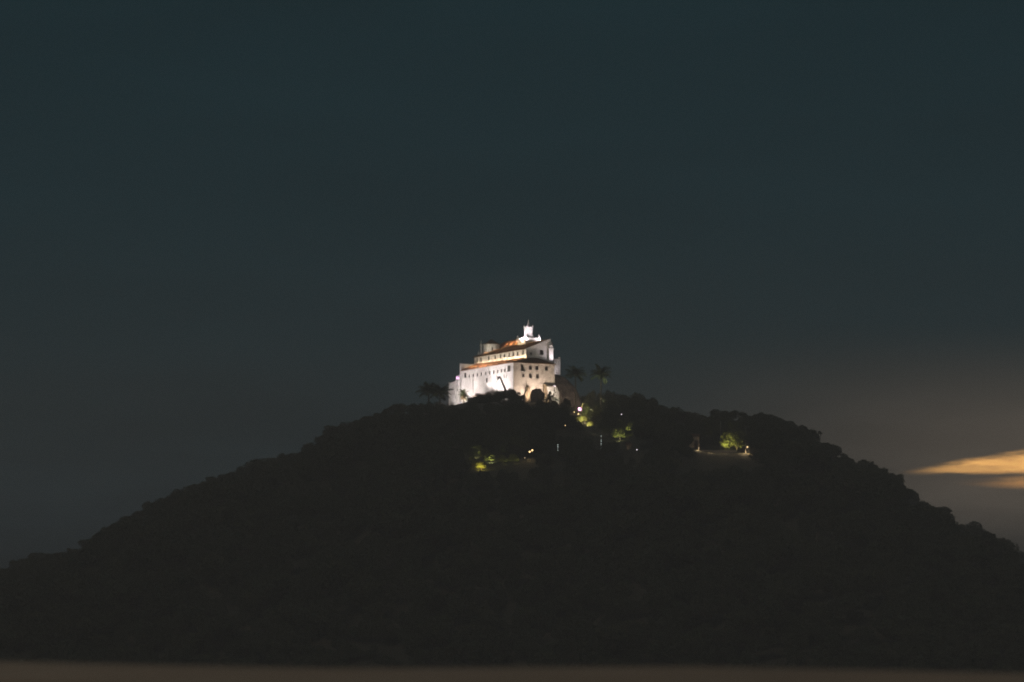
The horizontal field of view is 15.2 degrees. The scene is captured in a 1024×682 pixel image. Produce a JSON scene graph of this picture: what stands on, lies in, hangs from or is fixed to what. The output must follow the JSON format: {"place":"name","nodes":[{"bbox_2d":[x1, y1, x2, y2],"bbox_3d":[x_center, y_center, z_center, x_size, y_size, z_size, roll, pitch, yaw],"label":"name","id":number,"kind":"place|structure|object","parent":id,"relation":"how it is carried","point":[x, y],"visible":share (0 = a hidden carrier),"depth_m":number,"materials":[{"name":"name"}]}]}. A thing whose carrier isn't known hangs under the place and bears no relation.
{"place":"outdoors","nodes":[
{"label":"outdoors","id":0,"kind":"place"},
{"bbox_2d":[0,661,1023,681],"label":"parapet wall","id":1,"kind":"structure","parent":0,"point":[16,671],"depth_m":5.99,"materials":[{"name":"concrete"}]},
{"bbox_2d":[0,0,1023,568],"label":"sky","id":2,"kind":"structure","parent":0,"point":[232,232],"materials":[{"name":"blue"}]},
{"bbox_2d":[16,401,1023,672],"bbox_3d":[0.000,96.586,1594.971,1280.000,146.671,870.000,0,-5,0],"label":"hill","id":3,"kind":"structure","parent":0,"point":[700,461],"depth_m":1323.52,"materials":[{"name":"green plant"}]},
{"bbox_2d":[27,552,40,558],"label":"broadleaf tree","id":4,"kind":"object","parent":3,"relation":"on","point":[33,555],"visible":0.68,"depth_m":1606.60,"materials":[{"name":"green plant"}]},
{"bbox_2d":[78,539,88,546],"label":"broadleaf tree","id":5,"kind":"object","parent":3,"relation":"on","point":[81,542],"visible":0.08,"depth_m":1605.36,"materials":[{"name":"green plant"}]},
{"bbox_2d":[131,510,145,518],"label":"broadleaf tree","id":6,"kind":"object","parent":3,"relation":"on","point":[140,514],"visible":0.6,"depth_m":1602.09,"materials":[{"name":"green plant"}]},
{"bbox_2d":[141,501,150,508],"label":"broadleaf tree","id":7,"kind":"object","parent":3,"relation":"on","point":[145,504],"visible":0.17,"depth_m":1604.04,"materials":[{"name":"green plant"}]},
{"bbox_2d":[223,472,238,479],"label":"broadleaf tree","id":8,"kind":"object","parent":3,"relation":"on","point":[231,474],"visible":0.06,"depth_m":1608.51,"materials":[{"name":"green plant"}]},
{"bbox_2d":[235,466,250,476],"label":"broadleaf tree","id":9,"kind":"object","parent":3,"relation":"on","point":[240,470],"visible":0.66,"depth_m":1610.32,"materials":[{"name":"green plant"}]},
{"bbox_2d":[243,458,267,473],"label":"broadleaf tree","id":10,"kind":"object","parent":3,"relation":"on","point":[247,464],"visible":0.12,"depth_m":1607.68,"materials":[{"name":"green plant"}]},
{"bbox_2d":[286,453,296,460],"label":"broadleaf tree","id":11,"kind":"object","parent":3,"relation":"on","point":[290,455],"visible":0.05,"depth_m":1598.70,"materials":[{"name":"green plant"}]},
{"bbox_2d":[300,442,313,450],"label":"broadleaf tree","id":12,"kind":"object","parent":3,"relation":"on","point":[301,448],"visible":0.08,"depth_m":1608.32,"materials":[{"name":"green plant"}]},
{"bbox_2d":[314,435,322,442],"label":"broadleaf tree","id":13,"kind":"object","parent":3,"relation":"on","point":[318,439],"visible":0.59,"depth_m":1604.93,"materials":[{"name":"green plant"}]},
{"bbox_2d":[324,425,337,433],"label":"broadleaf tree","id":14,"kind":"object","parent":3,"relation":"on","point":[330,429],"visible":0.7,"depth_m":1605.88,"materials":[{"name":"green plant"}]},
{"bbox_2d":[335,421,353,432],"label":"broadleaf tree","id":15,"kind":"object","parent":3,"relation":"on","point":[345,426],"visible":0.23,"depth_m":1606.03,"materials":[{"name":"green plant"}]},
{"bbox_2d":[383,407,391,415],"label":"broadleaf tree","id":16,"kind":"object","parent":3,"relation":"on","point":[387,410],"visible":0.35,"depth_m":1611.69,"materials":[{"name":"green plant"}]},
{"bbox_2d":[389,403,406,413],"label":"broadleaf tree","id":17,"kind":"object","parent":3,"relation":"on","point":[400,407],"visible":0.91,"depth_m":1607.42,"materials":[{"name":"green plant"}]},
{"bbox_2d":[415,381,439,401],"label":"palm tree","id":18,"kind":"object","parent":3,"relation":"on","point":[426,389],"visible":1,"depth_m":1604.02,"materials":[{"name":"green plant"}]},
{"bbox_2d":[424,402,445,408],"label":"broadleaf tree","id":19,"kind":"object","parent":3,"relation":"on","point":[429,404],"visible":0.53,"depth_m":1577.94,"materials":[{"name":"green plant"}]},
{"bbox_2d":[429,382,452,405],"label":"palm tree","id":20,"kind":"object","parent":3,"relation":"on","point":[441,392],"visible":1,"depth_m":1601.36,"materials":[{"name":"green plant"}]},
{"bbox_2d":[458,389,468,402],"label":"palm tree","id":21,"kind":"object","parent":3,"relation":"on","point":[463,395],"visible":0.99,"depth_m":1610.60,"materials":[{"name":"green plant"}]},
{"bbox_2d":[466,457,477,465],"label":"broadleaf tree","id":22,"kind":"object","parent":3,"relation":"on","point":[471,460],"visible":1,"depth_m":1429.52,"materials":[{"name":"green plant"}]},
{"bbox_2d":[467,395,478,402],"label":"broadleaf tree","id":23,"kind":"object","parent":3,"relation":"on","point":[469,399],"visible":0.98,"depth_m":1584.69,"materials":[{"name":"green plant"}]},
{"bbox_2d":[470,444,481,453],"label":"broadleaf tree","id":24,"kind":"object","parent":3,"relation":"on","point":[476,446],"visible":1,"depth_m":1444.47,"materials":[{"name":"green plant"}]},
{"bbox_2d":[475,461,485,469],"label":"broadleaf tree","id":25,"kind":"object","parent":3,"relation":"on","point":[481,465],"visible":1,"depth_m":1422.93,"materials":[{"name":"green plant"}]},
{"bbox_2d":[467,392,493,401],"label":"granite ledge","id":26,"kind":"object","parent":3,"relation":"on","point":[476,394],"visible":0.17,"depth_m":1605.38,"materials":[{"name":"grey stone"}]},
{"bbox_2d":[478,393,489,402],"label":"broadleaf tree","id":27,"kind":"object","parent":3,"relation":"on","point":[482,398],"visible":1,"depth_m":1577.22,"materials":[{"name":"green plant"}]},
{"bbox_2d":[478,448,490,455],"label":"broadleaf tree","id":28,"kind":"object","parent":3,"relation":"on","point":[483,452],"visible":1,"depth_m":1442.11,"materials":[{"name":"green plant"}]},
{"bbox_2d":[484,453,495,461],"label":"broadleaf tree","id":29,"kind":"object","parent":3,"relation":"on","point":[488,455],"visible":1,"depth_m":1435.63,"materials":[{"name":"green plant"}]},
{"bbox_2d":[490,395,503,403],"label":"broadleaf tree","id":30,"kind":"object","parent":3,"relation":"on","point":[493,399],"visible":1,"depth_m":1577.39,"materials":[{"name":"green plant"}]},
{"bbox_2d":[494,391,505,403],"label":"broadleaf tree","id":31,"kind":"object","parent":3,"relation":"on","point":[499,393],"visible":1,"depth_m":1577.09,"materials":[{"name":"green plant"}]},
{"bbox_2d":[496,454,507,463],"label":"broadleaf tree","id":32,"kind":"object","parent":3,"relation":"on","point":[502,458],"visible":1,"depth_m":1431.51,"materials":[{"name":"green plant"}]},
{"bbox_2d":[497,376,507,394],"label":"leaning trunk","id":33,"kind":"object","parent":3,"relation":"on","point":[505,390],"visible":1,"depth_m":1576.89,"materials":[{"name":"plant"}]},
{"bbox_2d":[449,319,560,405],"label":"convent","id":34,"kind":"structure","parent":3,"relation":"on","point":[517,364],"depth_m":1608.56,"materials":[{"name":"paint"}]},
{"bbox_2d":[498,399,514,404],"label":"broadleaf tree","id":35,"kind":"object","parent":3,"relation":"on","point":[504,402],"visible":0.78,"depth_m":1577.31,"materials":[{"name":"green plant"}]},
{"bbox_2d":[504,388,515,402],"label":"broadleaf tree","id":36,"kind":"object","parent":3,"relation":"on","point":[510,391],"visible":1,"depth_m":1576.67,"materials":[{"name":"green plant"}]},
{"bbox_2d":[508,454,518,462],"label":"broadleaf tree","id":37,"kind":"object","parent":3,"relation":"on","point":[513,457],"visible":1,"depth_m":1431.58,"materials":[{"name":"green plant"}]},
{"bbox_2d":[506,391,520,402],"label":"broadleaf tree","id":38,"kind":"object","parent":3,"relation":"on","point":[516,393],"visible":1,"depth_m":1576.26,"materials":[{"name":"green plant"}]},
{"bbox_2d":[510,394,525,400],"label":"broadleaf tree","id":39,"kind":"object","parent":3,"relation":"on","point":[513,398],"visible":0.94,"depth_m":1574.64,"materials":[{"name":"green plant"}]},
{"bbox_2d":[524,385,530,402],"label":"standing rock","id":40,"kind":"object","parent":3,"relation":"on","point":[527,394],"visible":0.75,"depth_m":1594.50,"materials":[{"name":"beige stone"}]},
{"bbox_2d":[530,388,544,401],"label":"boulder","id":41,"kind":"object","parent":3,"relation":"on","point":[536,394],"visible":0.81,"depth_m":1584.25,"materials":[{"name":"stone"}]},
{"bbox_2d":[544,391,557,403],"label":"palm tree","id":42,"kind":"object","parent":3,"relation":"on","point":[549,396],"visible":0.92,"depth_m":1586.21,"materials":[{"name":"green plant"}]},
{"bbox_2d":[559,421,568,429],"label":"broadleaf tree","id":43,"kind":"object","parent":3,"relation":"on","point":[561,426],"visible":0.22,"depth_m":1501.65,"materials":[{"name":"green plant"}]},
{"bbox_2d":[555,374,581,417],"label":"granite outcrop","id":44,"kind":"object","parent":3,"relation":"on","point":[565,388],"visible":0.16,"depth_m":1610.15,"materials":[{"name":"grey stone"}]},
{"bbox_2d":[560,415,576,426],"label":"broadleaf tree","id":45,"kind":"object","parent":3,"relation":"on","point":[572,421],"visible":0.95,"depth_m":1507.02,"materials":[{"name":"green plant"}]},
{"bbox_2d":[564,365,586,411],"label":"royal palm","id":46,"kind":"object","parent":3,"relation":"on","point":[576,371],"visible":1,"depth_m":1585.90,"materials":[{"name":"green plant"}]},
{"bbox_2d":[573,421,586,430],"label":"broadleaf tree","id":47,"kind":"object","parent":3,"relation":"on","point":[579,426],"visible":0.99,"depth_m":1513.11,"materials":[{"name":"green plant"}]},
{"bbox_2d":[581,403,589,421],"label":"broadleaf tree","id":48,"kind":"object","parent":3,"relation":"on","point":[585,408],"visible":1,"depth_m":1588.04,"materials":[{"name":"green plant"}]},
{"bbox_2d":[580,414,590,423],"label":"broadleaf tree","id":49,"kind":"object","parent":3,"relation":"on","point":[586,416],"visible":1,"depth_m":1577.85,"materials":[{"name":"green plant"}]},
{"bbox_2d":[584,390,596,420],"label":"broadleaf tree","id":50,"kind":"object","parent":3,"relation":"on","point":[591,397],"visible":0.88,"depth_m":1606.38,"materials":[{"name":"green plant"}]},
{"bbox_2d":[588,405,601,419],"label":"broadleaf tree","id":51,"kind":"object","parent":3,"relation":"on","point":[595,411],"visible":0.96,"depth_m":1581.34,"materials":[{"name":"green plant"}]},
{"bbox_2d":[591,419,600,424],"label":"broadleaf tree","id":52,"kind":"object","parent":3,"relation":"on","point":[596,421],"visible":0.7,"depth_m":1571.38,"materials":[{"name":"green plant"}]},
{"bbox_2d":[590,364,611,418],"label":"royal palm","id":53,"kind":"object","parent":3,"relation":"on","point":[602,375],"visible":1,"depth_m":1584.91,"materials":[{"name":"green plant"}]},
{"bbox_2d":[597,390,610,403],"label":"broadleaf tree","id":54,"kind":"object","parent":3,"relation":"on","point":[605,394],"visible":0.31,"depth_m":1609.79,"materials":[{"name":"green plant"}]},
{"bbox_2d":[603,427,613,433],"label":"broadleaf tree","id":55,"kind":"object","parent":3,"relation":"on","point":[607,430],"visible":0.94,"depth_m":1516.09,"materials":[{"name":"green plant"}]},
{"bbox_2d":[609,391,625,400],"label":"broadleaf tree","id":56,"kind":"object","parent":3,"relation":"on","point":[618,397],"visible":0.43,"depth_m":1609.98,"materials":[{"name":"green plant"}]},
{"bbox_2d":[611,427,626,439],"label":"broadleaf tree","id":57,"kind":"object","parent":3,"relation":"on","point":[618,431],"visible":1,"depth_m":1494.62,"materials":[{"name":"green plant"}]},
{"bbox_2d":[617,419,626,427],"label":"broadleaf tree","id":58,"kind":"object","parent":3,"relation":"on","point":[621,421],"visible":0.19,"depth_m":1532.28,"materials":[{"name":"green plant"}]},
{"bbox_2d":[623,429,632,436],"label":"broadleaf tree","id":59,"kind":"object","parent":3,"relation":"on","point":[627,432],"visible":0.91,"depth_m":1496.08,"materials":[{"name":"green plant"}]},
{"bbox_2d":[625,442,631,449],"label":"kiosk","id":60,"kind":"object","parent":3,"relation":"on","point":[628,445],"visible":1,"depth_m":1477.79,"materials":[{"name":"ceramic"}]},
{"bbox_2d":[624,421,636,432],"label":"broadleaf tree","id":61,"kind":"object","parent":3,"relation":"on","point":[629,425],"visible":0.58,"depth_m":1510.87,"materials":[{"name":"green plant"}]},
{"bbox_2d":[622,392,645,403],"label":"broadleaf tree","id":62,"kind":"object","parent":3,"relation":"on","point":[637,397],"visible":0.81,"depth_m":1607.97,"materials":[{"name":"green plant"}]},
{"bbox_2d":[638,397,658,405],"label":"broadleaf tree","id":63,"kind":"object","parent":3,"relation":"on","point":[651,399],"visible":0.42,"depth_m":1602.41,"materials":[{"name":"green plant"}]},
{"bbox_2d":[668,407,700,423],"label":"broadleaf tree","id":64,"kind":"object","parent":3,"relation":"on","point":[682,415],"visible":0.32,"depth_m":1603.77,"materials":[{"name":"green plant"}]},
{"bbox_2d":[697,449,736,452],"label":"retaining wall","id":65,"kind":"structure","parent":3,"relation":"on","point":[720,451],"depth_m":1507.30,"materials":[{"name":"stone"}]},
{"bbox_2d":[709,409,725,417],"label":"broadleaf tree","id":66,"kind":"object","parent":3,"relation":"on","point":[715,412],"visible":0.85,"depth_m":1611.11,"materials":[{"name":"green plant"}]},
{"bbox_2d":[724,410,738,418],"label":"broadleaf tree","id":67,"kind":"object","parent":3,"relation":"on","point":[731,414],"visible":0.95,"depth_m":1607.28,"materials":[{"name":"green plant"}]},
{"bbox_2d":[719,430,747,449],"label":"broadleaf tree","id":68,"kind":"object","parent":3,"relation":"on","point":[737,441],"visible":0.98,"depth_m":1515.14,"materials":[{"name":"green plant"}]},
{"bbox_2d":[737,412,748,418],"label":"broadleaf tree","id":69,"kind":"object","parent":3,"relation":"on","point":[743,414],"visible":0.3,"depth_m":1606.20,"materials":[{"name":"green plant"}]},
{"bbox_2d":[757,412,768,422],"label":"broadleaf tree","id":70,"kind":"object","parent":3,"relation":"on","point":[761,416],"visible":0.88,"depth_m":1607.59,"materials":[{"name":"green plant"}]},
{"bbox_2d":[764,414,780,420],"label":"broadleaf tree","id":71,"kind":"object","parent":3,"relation":"on","point":[773,416],"visible":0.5,"depth_m":1607.38,"materials":[{"name":"green plant"}]},
{"bbox_2d":[795,426,822,439],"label":"broadleaf tree","id":72,"kind":"object","parent":3,"relation":"on","point":[816,435],"visible":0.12,"depth_m":1613.02,"materials":[{"name":"green plant"}]},
{"bbox_2d":[827,442,845,460],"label":"broadleaf tree","id":73,"kind":"object","parent":3,"relation":"on","point":[842,455],"visible":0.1,"depth_m":1610.52,"materials":[{"name":"green plant"}]},
{"bbox_2d":[858,459,873,465],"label":"broadleaf tree","id":74,"kind":"object","parent":3,"relation":"on","point":[863,461],"visible":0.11,"depth_m":1607.19,"materials":[{"name":"green plant"}]},
{"bbox_2d":[891,474,903,479],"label":"broadleaf tree","id":75,"kind":"object","parent":3,"relation":"on","point":[901,476],"visible":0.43,"depth_m":1606.67,"materials":[{"name":"green plant"}]},
{"bbox_2d":[938,506,950,512],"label":"broadleaf tree","id":76,"kind":"object","parent":3,"relation":"on","point":[943,509],"visible":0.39,"depth_m":1605.14,"materials":[{"name":"green plant"}]},
{"bbox_2d":[942,510,955,519],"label":"broadleaf tree","id":77,"kind":"object","parent":3,"relation":"on","point":[949,513],"visible":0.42,"depth_m":1603.27,"materials":[{"name":"green plant"}]},
{"bbox_2d":[965,521,983,534],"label":"broadleaf tree","id":78,"kind":"object","parent":3,"relation":"on","point":[975,528],"visible":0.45,"depth_m":1599.42,"materials":[{"name":"green plant"}]},
{"bbox_2d":[998,539,1021,556],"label":"broadleaf tree","id":79,"kind":"object","parent":3,"relation":"on","point":[1017,549],"visible":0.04,"depth_m":1600.82,"materials":[{"name":"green plant"}]},
{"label":"terrace","id":80,"kind":"structure","parent":0,"visible":0},
{"bbox_2d":[688,434,699,448],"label":"building","id":81,"kind":"structure","parent":80,"relation":"on","point":[694,443],"depth_m":1510.44,"materials":[{"name":"concrete"}]},
{"bbox_2d":[694,440,697,448],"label":"door","id":82,"kind":"structure","parent":81,"relation":"in","point":[695,441],"depth_m":1510.61,"materials":[{"name":"brown wood"}]},
{"bbox_2d":[720,421,721,449],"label":"flagpole","id":83,"kind":"object","parent":80,"relation":"on","point":[720,434],"visible":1,"depth_m":1511.14,"materials":[{"name":"metal"}]}
]}

